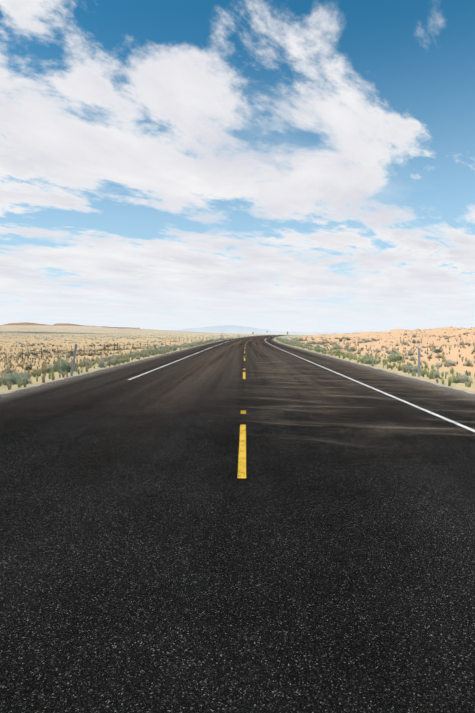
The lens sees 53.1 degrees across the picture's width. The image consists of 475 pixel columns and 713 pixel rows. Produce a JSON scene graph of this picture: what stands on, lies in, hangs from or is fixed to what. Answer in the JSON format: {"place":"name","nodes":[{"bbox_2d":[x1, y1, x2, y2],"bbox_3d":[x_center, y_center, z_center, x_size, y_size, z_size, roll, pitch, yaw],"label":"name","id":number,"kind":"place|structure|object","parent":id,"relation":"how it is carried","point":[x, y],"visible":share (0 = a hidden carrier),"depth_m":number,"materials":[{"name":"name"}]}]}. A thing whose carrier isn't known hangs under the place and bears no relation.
{"place":"outdoors","nodes":[
{"label":"outdoors","id":0,"kind":"place"},
{"bbox_2d":[4,322,139,328],"bbox_3d":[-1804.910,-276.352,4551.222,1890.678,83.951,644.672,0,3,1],"label":"distant mesas","id":1,"kind":"structure","parent":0,"point":[57,324],"depth_m":4230.16,"materials":[{"name":"brown stone"}]},
{"bbox_2d":[0,335,474,712],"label":"asphalt road","id":2,"kind":"structure","parent":0,"point":[157,555],"depth_m":3.60,"materials":[{"name":"black asphalt"}]},
{"bbox_2d":[128,337,247,379],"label":"edge line marking","id":3,"kind":"object","parent":2,"relation":"on","point":[170,363],"visible":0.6,"depth_m":23.33,"materials":[{"name":"white paint"}]},
{"bbox_2d":[237,342,246,477],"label":"dash marking","id":4,"kind":"object","parent":2,"relation":"on","point":[242,461],"visible":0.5,"depth_m":6.19,"materials":[{"name":"yellow paint"}]},
{"bbox_2d":[265,336,474,431],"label":"edge line marking","id":5,"kind":"object","parent":2,"relation":"on","point":[461,425],"visible":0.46,"depth_m":10.83,"materials":[{"name":"white paint"}]},
{"bbox_2d":[0,325,474,393],"bbox_3d":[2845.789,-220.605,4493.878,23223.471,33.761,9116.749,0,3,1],"label":"desert ground","id":6,"kind":"structure","parent":0,"point":[453,356],"depth_m":105.88,"materials":[{"name":"beige sand"}]},
{"bbox_2d":[70,344,77,375],"bbox_3d":[-6.193,0.288,17.950,0.091,1.520,0.041,10,3,0],"label":"delineator","id":7,"kind":"object","parent":6,"relation":"on","point":[74,357],"visible":0.88,"depth_m":17.94,"materials":[{"name":"metal"}]},
{"bbox_2d":[104,343,117,350],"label":"fence braces","id":8,"kind":"object","parent":6,"relation":"on","point":[114,347],"visible":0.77,"depth_m":89.73,"materials":[{"name":"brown wood"}]},
{"bbox_2d":[22,335,233,361],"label":"fence posts","id":9,"kind":"object","parent":6,"relation":"on","point":[94,347],"visible":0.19,"depth_m":78.61,"materials":[{"name":"grey metal"}]},
{"bbox_2d":[0,337,219,361],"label":"fence wires","id":10,"kind":"object","parent":9,"relation":"attached to","point":[85,350],"visible":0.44,"depth_m":63.99,"materials":[{"name":"grey metal"}]},
{"bbox_2d":[0,326,474,368],"bbox_3d":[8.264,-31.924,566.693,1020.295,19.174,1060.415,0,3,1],"label":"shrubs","id":11,"kind":"object","parent":6,"relation":"on","point":[296,342],"visible":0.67,"depth_m":81.64,"materials":[{"name":"plant"}]},
{"bbox_2d":[0,348,474,389],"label":"shrubs","id":12,"kind":"object","parent":6,"relation":"on","point":[10,378],"visible":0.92,"depth_m":23.45,"materials":[{"name":"green plant"}]},
{"bbox_2d":[418,345,420,376],"bbox_3d":[6.978,0.321,18.264,0.091,1.520,0.041,0,3,1],"label":"delineator","id":13,"kind":"object","parent":6,"relation":"on","point":[419,346],"visible":0.77,"depth_m":18.25,"materials":[{"name":"metal"}]},
{"bbox_2d":[0,0,474,331],"label":"sky","id":14,"kind":"structure","parent":0,"point":[272,165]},
{"bbox_2d":[172,325,322,333],"bbox_3d":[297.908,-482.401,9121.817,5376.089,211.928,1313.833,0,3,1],"label":"mountain","id":15,"kind":"structure","parent":0,"point":[231,329],"depth_m":8490.34,"materials":[{"name":"blue stone"}]},
{"bbox_2d":[283,331,361,333],"bbox_3d":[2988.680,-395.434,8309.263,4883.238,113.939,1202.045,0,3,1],"label":"mesa","id":16,"kind":"structure","parent":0,"point":[327,332],"depth_m":7756.80,"materials":[{"name":"brown stone"}]}
]}

